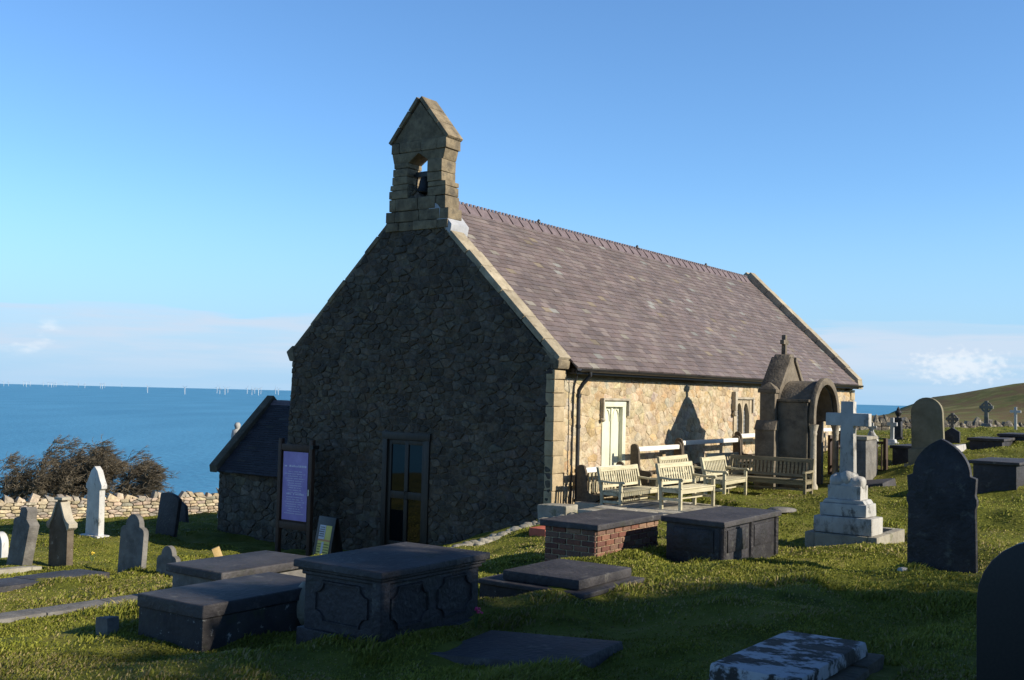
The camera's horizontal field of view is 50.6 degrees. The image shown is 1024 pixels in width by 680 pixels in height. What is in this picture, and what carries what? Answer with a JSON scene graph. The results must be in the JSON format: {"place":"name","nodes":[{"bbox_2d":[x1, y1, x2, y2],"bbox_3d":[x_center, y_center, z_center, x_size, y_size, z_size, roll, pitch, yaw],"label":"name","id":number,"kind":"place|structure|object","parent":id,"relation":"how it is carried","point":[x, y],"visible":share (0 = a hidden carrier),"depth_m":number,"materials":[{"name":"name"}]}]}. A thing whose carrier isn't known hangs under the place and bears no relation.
{"place":"outdoors","nodes":[
{"label":"outdoors","id":0,"kind":"place"},
{"bbox_2d":[297,581,304,624],"bbox_3d":[-2.196,2.797,11.478,0.257,0.480,0.229,2,-3,-17],"label":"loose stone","id":1,"kind":"object","parent":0,"point":[300,608],"visible":0.36,"depth_m":11.38,"materials":[{"name":"grey stone"}]},
{"bbox_2d":[0,384,904,500],"bbox_3d":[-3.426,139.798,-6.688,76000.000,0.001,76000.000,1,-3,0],"label":"sea","id":2,"kind":"structure","parent":0,"point":[187,434],"depth_m":3922.38,"materials":[{"name":"liquid"}]},
{"bbox_2d":[0,383,1023,679],"bbox_3d":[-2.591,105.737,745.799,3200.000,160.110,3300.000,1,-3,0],"label":"ground","id":3,"kind":"structure","parent":0,"point":[1002,401],"depth_m":11.40,"materials":[{"name":"green plant"}]},
{"bbox_2d":[0,531,8,557],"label":"headstone","id":4,"kind":"object","parent":3,"relation":"on","point":[4,544],"visible":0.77,"depth_m":20.20,"materials":[{"name":"white stone"}]},
{"bbox_2d":[0,565,41,574],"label":"grave kerb","id":5,"kind":"structure","parent":3,"relation":"on","point":[10,570],"depth_m":17.75,"materials":[{"name":"stone"}]},
{"bbox_2d":[6,507,39,565],"bbox_3d":[-8.518,3.653,18.830,0.517,1.558,0.190,10,0,35],"label":"headstone","id":6,"kind":"object","parent":3,"relation":"on","point":[26,525],"visible":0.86,"depth_m":18.72,"materials":[{"name":"grey stone"}]},
{"bbox_2d":[0,451,89,501],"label":"hawthorn bush","id":7,"kind":"object","parent":3,"relation":"on","point":[28,482],"visible":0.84,"depth_m":42.75,"materials":[{"name":"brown plant"}]},
{"bbox_2d":[0,569,109,592],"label":"ledger slab","id":8,"kind":"structure","parent":3,"relation":"on","point":[13,583],"depth_m":15.47,"materials":[{"name":"stone"}]},
{"bbox_2d":[46,496,77,566],"bbox_3d":[-7.837,3.583,18.845,0.680,1.700,0.180,-2,-4,35],"label":"headstone","id":9,"kind":"object","parent":3,"relation":"on","point":[61,524],"visible":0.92,"depth_m":18.78,"materials":[{"name":"beige stone"}]},
{"bbox_2d":[0,594,137,623],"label":"grave kerb","id":10,"kind":"structure","parent":3,"relation":"on","point":[9,617],"depth_m":12.45,"materials":[{"name":"grey stone"}]},
{"bbox_2d":[80,466,108,537],"bbox_3d":[-9.539,3.973,24.827,0.680,2.157,0.320,-1,-3,35],"label":"headstone","id":11,"kind":"object","parent":3,"relation":"on","point":[96,485],"visible":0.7,"depth_m":24.74,"materials":[{"name":"white stone"}]},
{"bbox_2d":[96,616,118,635],"bbox_3d":[-4.165,3.040,11.184,0.210,0.376,0.171,-4,-4,35],"label":"footstone","id":12,"kind":"object","parent":3,"relation":"on","point":[107,624],"visible":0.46,"depth_m":11.12,"materials":[{"name":"grey stone"}]},
{"bbox_2d":[37,434,180,497],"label":"hawthorn bush","id":13,"kind":"object","parent":3,"relation":"on","point":[113,466],"visible":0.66,"depth_m":43.19,"materials":[{"name":"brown plant"}]},
{"bbox_2d":[0,488,218,519],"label":"drystone wall","id":14,"kind":"structure","parent":3,"relation":"on","point":[121,505],"depth_m":40.05,"materials":[{"name":"stone"}]},
{"bbox_2d":[117,514,148,572],"bbox_3d":[-6.248,3.622,17.845,0.620,1.510,0.100,1,-5,35],"label":"headstone","id":15,"kind":"object","parent":3,"relation":"on","point":[134,536],"visible":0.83,"depth_m":17.80,"materials":[{"name":"grey stone"}]},
{"bbox_2d":[155,492,181,536],"bbox_3d":[-8.507,4.546,26.779,0.720,1.560,0.100,10,3,35],"label":"headstone","id":16,"kind":"object","parent":3,"relation":"on","point":[169,511],"visible":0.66,"depth_m":26.69,"materials":[{"name":"stone"}]},
{"bbox_2d":[156,545,180,575],"bbox_3d":[-5.439,3.740,17.134,0.480,0.970,0.090,-2,-6,35],"label":"headstone","id":17,"kind":"object","parent":3,"relation":"on","point":[167,555],"visible":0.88,"depth_m":17.13,"materials":[{"name":"grey stone"}]},
{"bbox_2d":[179,501,188,522],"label":"headstone","id":18,"kind":"object","parent":3,"relation":"on","point":[184,516],"visible":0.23,"depth_m":33.58,"materials":[{"name":"stone"}]},
{"bbox_2d":[211,546,222,556],"bbox_3d":[-5.172,3.995,19.310,0.140,0.640,0.070,-21,5,-20],"label":"timber stub","id":19,"kind":"object","parent":3,"relation":"on","point":[216,551],"visible":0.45,"depth_m":19.26,"materials":[{"name":"beige wood"}]},
{"bbox_2d":[137,572,305,651],"bbox_3d":[-2.870,3.045,11.363,1.014,0.906,1.787,-1,-3,35],"label":"chest tomb","id":20,"kind":"object","parent":3,"relation":"on","point":[205,616],"visible":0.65,"depth_m":10.83,"materials":[{"name":"stone"}]},
{"bbox_2d":[217,422,240,517],"bbox_3d":[-9.127,4.481,35.816,0.837,3.503,0.837,-1,-3,35],"label":"marble angel","id":21,"kind":"object","parent":3,"relation":"on","point":[237,425],"visible":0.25,"depth_m":35.80,"materials":[{"name":"white stone"}]},
{"bbox_2d":[166,550,310,587],"bbox_3d":[-3.393,3.185,13.746,1.045,0.780,1.642,-1,-3,35],"label":"chest tomb","id":22,"kind":"object","parent":3,"relation":"on","point":[191,572],"visible":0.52,"depth_m":13.39,"materials":[{"name":"stone"}]},
{"bbox_2d":[275,438,318,555],"bbox_3d":[-4.855,3.839,24.331,1.150,3.220,0.200,-1,-3,35],"label":"notice board","id":23,"kind":"object","parent":3,"relation":"on","point":[295,487],"visible":0.99,"depth_m":24.34,"materials":[{"name":"black paint"}]},
{"bbox_2d":[313,515,342,554],"bbox_3d":[-3.956,4.346,23.366,0.568,1.076,0.475,-1,-4,41],"label":"sandwich board","id":24,"kind":"object","parent":3,"relation":"on","point":[328,539],"visible":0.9,"depth_m":23.30,"materials":[{"name":"multicoloured paint"}]},
{"bbox_2d":[293,542,489,644],"bbox_3d":[-1.178,2.752,10.772,1.146,1.216,1.675,-1,-3,35],"label":"chest tomb","id":25,"kind":"object","parent":3,"relation":"on","point":[388,591],"visible":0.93,"depth_m":10.32,"materials":[{"name":"stone"}]},
{"bbox_2d":[472,607,482,628],"bbox_3d":[-0.336,2.736,10.682,0.095,0.227,0.111,2,-3,-14],"label":"flower bunch","id":26,"kind":"object","parent":3,"relation":"on","point":[477,615],"visible":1,"depth_m":10.67,"materials":[{"name":"purple plant"}]},
{"bbox_2d":[451,512,575,547],"bbox_3d":[-0.013,3.474,19.718,2.686,0.666,0.637,3,-3,-25],"label":"stone edging","id":27,"kind":"object","parent":3,"relation":"on","point":[490,538],"visible":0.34,"depth_m":19.54,"materials":[{"name":"grey stone"}]},
{"bbox_2d":[430,630,622,667],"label":"ledger slab","id":28,"kind":"structure","parent":3,"relation":"on","point":[495,647],"depth_m":9.36,"materials":[{"name":"stone"}]},
{"bbox_2d":[209,96,863,551],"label":"church","id":29,"kind":"structure","parent":3,"relation":"on","point":[461,370],"depth_m":24.08,"materials":[{"name":"stone"}]},
{"bbox_2d":[386,439,424,544],"bbox_3d":[-2.314,3.423,23.495,1.050,2.495,0.132,-1,-3,35],"label":"door","id":30,"kind":"structure","parent":29,"relation":"in","point":[405,457],"depth_m":23.53,"materials":[{"name":"brown glass"}]},
{"bbox_2d":[600,398,629,480],"bbox_3d":[2.171,2.152,23.401,0.248,1.785,1.220,-1,-3,35],"label":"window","id":31,"kind":"structure","parent":29,"relation":"in","point":[613,411],"depth_m":23.53,"materials":[{"name":"stone"}]},
{"bbox_2d":[731,392,754,441],"bbox_3d":[6.176,2.066,29.134,0.267,1.340,1.422,-1,-3,35],"label":"window","id":32,"kind":"structure","parent":29,"relation":"in","point":[742,410],"depth_m":29.17,"materials":[{"name":"stone"}]},
{"bbox_2d":[529,526,545,536],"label":"clay slab","id":33,"kind":"structure","parent":3,"relation":"on","point":[538,530],"depth_m":18.98,"materials":[{"name":"red brick"}]},
{"bbox_2d":[537,503,577,518],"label":"stone block","id":34,"kind":"structure","parent":3,"relation":"on","point":[548,510],"depth_m":20.26,"materials":[{"name":"grey stone"}]},
{"bbox_2d":[478,558,644,599],"bbox_3d":[0.569,2.941,12.304,1.398,0.700,1.366,-1,-3,35],"label":"ledger tomb","id":35,"kind":"object","parent":3,"relation":"on","point":[583,580],"visible":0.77,"depth_m":12.00,"materials":[{"name":"stone"}]},
{"bbox_2d":[540,509,662,560],"bbox_3d":[1.241,2.870,14.803,0.905,0.934,1.822,-1,-3,35],"label":"brick tomb","id":36,"kind":"object","parent":3,"relation":"on","point":[596,533],"visible":0.52,"depth_m":14.27,"materials":[{"name":"brick"}]},
{"bbox_2d":[657,454,709,495],"bbox_3d":[3.755,2.969,23.707,0.617,0.860,1.520,0,-3,33],"label":"garden bench","id":37,"kind":"object","parent":3,"relation":"on","point":[681,458],"visible":0.25,"depth_m":23.77,"materials":[{"name":"brown wood"}]},
{"bbox_2d":[675,435,752,482],"bbox_3d":[4.949,2.956,26.374,0.517,1.198,3.390,-1,-3,35],"label":"wall seat","id":38,"kind":"object","parent":3,"relation":"on","point":[736,440],"depth_m":26.79,"materials":[{"name":"white wood"}]},
{"bbox_2d":[661,506,781,562],"bbox_3d":[2.893,2.875,14.872,0.918,1.005,1.980,-1,-3,35],"label":"chest tomb","id":39,"kind":"object","parent":3,"relation":"on","point":[724,533],"visible":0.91,"depth_m":14.29,"materials":[{"name":"stone"}]},
{"bbox_2d":[700,455,748,494],"bbox_3d":[4.504,2.906,22.960,0.617,0.860,1.340,0,-3,32],"label":"garden bench","id":40,"kind":"object","parent":3,"relation":"on","point":[726,479],"visible":0.85,"depth_m":22.93,"materials":[{"name":"brown wood"}]},
{"bbox_2d":[705,452,754,482],"bbox_3d":[5.128,3.076,25.322,1.270,0.860,0.617,4,-4,-43],"label":"garden bench","id":41,"kind":"object","parent":3,"relation":"on","point":[719,454],"visible":0.16,"depth_m":25.50,"materials":[{"name":"brown wood"}]},
{"bbox_2d":[734,431,754,455],"bbox_3d":[6.864,3.034,29.123,0.517,1.198,3.290,-1,-3,35],"label":"wall seat","id":42,"kind":"object","parent":3,"relation":"on","point":[746,435],"depth_m":27.90,"materials":[{"name":"white wood"}]},
{"bbox_2d":[721,454,814,494],"bbox_3d":[5.539,2.973,23.576,1.940,0.860,0.617,-1,-3,35],"label":"garden bench","id":43,"kind":"object","parent":3,"relation":"on","point":[804,482],"visible":0.73,"depth_m":23.53,"materials":[{"name":"brown wood"}]},
{"bbox_2d":[768,507,795,512],"bbox_3d":[4.836,3.033,19.384,0.543,0.102,0.404,2,-3,-17],"label":"loose stone","id":44,"kind":"object","parent":3,"relation":"on","point":[787,510],"visible":0.78,"depth_m":19.22,"materials":[{"name":"grey stone"}]},
{"bbox_2d":[708,631,883,679],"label":"coped tomb","id":45,"kind":"object","parent":3,"relation":"on","point":[790,655],"visible":0.93,"depth_m":7.46,"materials":[{"name":"white stone"}]},
{"bbox_2d":[754,335,839,489],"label":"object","id":46,"kind":"object","parent":3,"relation":"on","point":[795,407],"visible":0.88,"depth_m":24.64,"materials":[{"name":"stone"}]},
{"bbox_2d":[824,426,840,448],"bbox_3d":[9.193,3.191,32.465,0.517,1.198,4.740,-1,-3,35],"label":"wall seat","id":47,"kind":"object","parent":3,"relation":"on","point":[827,429],"depth_m":33.58,"materials":[{"name":"white wood"}]},
{"bbox_2d":[805,401,904,546],"bbox_3d":[5.210,2.182,16.418,1.060,2.500,1.450,-1,-3,35],"label":"marble cross","id":48,"kind":"object","parent":3,"relation":"on","point":[847,515],"visible":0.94,"depth_m":15.96,"materials":[{"name":"stone"}]},
{"bbox_2d":[827,435,887,474],"bbox_3d":[8.335,2.927,26.200,0.080,1.180,1.742,3,-3,-33],"label":"grave railing","id":49,"kind":"object","parent":3,"relation":"on","point":[885,455],"visible":0.21,"depth_m":25.70,"materials":[{"name":"black metal"}]},
{"bbox_2d":[856,435,878,479],"bbox_3d":[8.017,2.938,25.025,0.629,1.466,0.970,-1,-3,35],"label":"pedestal tomb","id":50,"kind":"object","parent":3,"relation":"on","point":[866,451],"visible":0.41,"depth_m":24.62,"materials":[{"name":"stone"}]},
{"bbox_2d":[868,423,877,440],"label":"marble cross","id":51,"kind":"object","parent":3,"relation":"on","point":[871,431],"visible":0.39,"depth_m":41.84,"materials":[{"name":"white stone"}]},
{"bbox_2d":[866,478,895,487],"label":"ledger slab","id":52,"kind":"structure","parent":3,"relation":"on","point":[883,482],"depth_m":23.33,"materials":[{"name":"stone"}]},
{"bbox_2d":[887,418,897,445],"bbox_3d":[13.982,3.607,39.890,0.623,1.500,0.623,-1,-3,35],"label":"stone cross","id":53,"kind":"object","parent":3,"relation":"on","point":[892,440],"visible":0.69,"depth_m":39.84,"materials":[{"name":"white stone"}]},
{"bbox_2d":[894,407,903,439],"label":"urn pillar","id":54,"kind":"structure","parent":3,"relation":"on","point":[898,432],"depth_m":44.78,"materials":[{"name":"stone"}]},
{"bbox_2d":[890,444,910,465],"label":"ledger tomb","id":55,"kind":"object","parent":3,"relation":"on","point":[899,453],"visible":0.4,"depth_m":26.10,"materials":[{"name":"stone"}]},
{"bbox_2d":[897,567,907,570],"bbox_3d":[4.793,2.824,13.286,0.138,0.083,0.119,2,-3,-17],"label":"loose stone","id":56,"kind":"object","parent":3,"relation":"on","point":[902,568],"visible":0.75,"depth_m":13.25,"materials":[{"name":"stone"}]},
{"bbox_2d":[904,397,944,466],"bbox_3d":[9.568,2.332,24.939,1.000,2.020,0.440,-3,-5,35],"label":"headstone","id":57,"kind":"object","parent":3,"relation":"on","point":[927,421],"visible":0.56,"depth_m":24.93,"materials":[{"name":"grey stone"}]},
{"bbox_2d":[856,414,1023,429],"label":"drystone wall","id":58,"kind":"structure","parent":3,"relation":"on","point":[881,423],"depth_m":59.92,"materials":[{"name":"stone"}]},
{"bbox_2d":[907,439,978,572],"bbox_3d":[5.316,2.288,13.404,0.830,2.128,0.110,-1,-2,35],"label":"headstone","id":59,"kind":"object","parent":3,"relation":"on","point":[942,501],"visible":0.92,"depth_m":13.35,"materials":[{"name":"stone"}]},
{"bbox_2d":[945,428,959,442],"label":"headstone","id":60,"kind":"object","parent":3,"relation":"on","point":[952,435],"visible":0.56,"depth_m":29.87,"materials":[{"name":"stone"}]},
{"bbox_2d":[946,413,958,427],"bbox_3d":[14.584,3.076,35.911,0.526,1.320,0.405,-1,-3,35],"label":"celtic cross","id":61,"kind":"object","parent":3,"relation":"on","point":[952,419],"visible":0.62,"depth_m":35.89,"materials":[{"name":"grey stone"}]},
{"bbox_2d":[955,444,965,451],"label":"ledger slab","id":62,"kind":"structure","parent":3,"relation":"on","point":[961,447],"depth_m":27.56,"materials":[{"name":"stone"}]},
{"bbox_2d":[979,401,992,426],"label":"celtic cross","id":63,"kind":"object","parent":3,"relation":"on","point":[985,410],"visible":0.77,"depth_m":54.85,"materials":[{"name":"grey stone"}]},
{"bbox_2d":[967,436,1015,449],"bbox_3d":[12.776,2.953,28.833,0.908,0.724,1.808,-1,-3,35],"label":"ledger tomb","id":64,"kind":"object","parent":3,"relation":"on","point":[981,442],"visible":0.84,"depth_m":28.22,"materials":[{"name":"stone"}]},
{"bbox_2d":[968,457,1023,492],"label":"chest tomb","id":65,"kind":"object","parent":3,"relation":"on","point":[997,474],"visible":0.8,"depth_m":20.15,"materials":[{"name":"stone"}]},
{"bbox_2d":[976,542,1023,679],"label":"headstone","id":66,"kind":"object","parent":3,"relation":"on","point":[1000,629],"visible":1,"depth_m":6.02,"materials":[{"name":"black stone"}]},
{"bbox_2d":[997,432,1023,440],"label":"ledger tomb","id":67,"kind":"object","parent":3,"relation":"on","point":[1018,436],"visible":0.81,"depth_m":29.18,"materials":[{"name":"stone"}]},
{"bbox_2d":[1010,407,1020,429],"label":"stone cross","id":68,"kind":"object","parent":3,"relation":"on","point":[1015,411],"visible":0.81,"depth_m":45.88,"materials":[{"name":"white stone"}]},
{"bbox_2d":[0,0,1023,405],"label":"sky","id":69,"kind":"structure","parent":0,"point":[186,186],"materials":[{"name":"blue"}]},
{"bbox_2d":[575,497,720,514],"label":"paving","id":70,"kind":"structure","parent":0,"point":[651,505],"depth_m":20.87,"materials":[{"name":"grey stone"}]},
{"bbox_2d":[577,461,635,502],"bbox_3d":[1.967,3.120,22.125,0.517,1.198,1.640,-1,-3,35],"label":"wall seat","id":71,"kind":"object","parent":70,"relation":"on","point":[585,487],"depth_m":21.60,"materials":[{"name":"white wood"}]},
{"bbox_2d":[596,464,658,504],"bbox_3d":[2.343,2.953,21.633,0.617,0.860,1.620,-1,-3,35],"label":"garden bench","id":72,"kind":"object","parent":70,"relation":"on","point":[621,492],"visible":0.87,"depth_m":21.55,"materials":[{"name":"brown wood"}]},
{"bbox_2d":[630,441,694,498],"bbox_3d":[3.368,2.889,24.105,0.517,1.198,2.160,-1,-3,35],"label":"wall seat","id":73,"kind":"object","parent":70,"relation":"on","point":[636,449],"depth_m":23.36,"materials":[{"name":"white wood"}]},
{"bbox_2d":[655,461,717,510],"bbox_3d":[3.355,2.794,20.838,0.617,0.860,1.380,-1,-3,38],"label":"garden bench","id":74,"kind":"object","parent":70,"relation":"on","point":[693,488],"visible":1,"depth_m":20.76,"materials":[{"name":"brown wood"}]}
]}

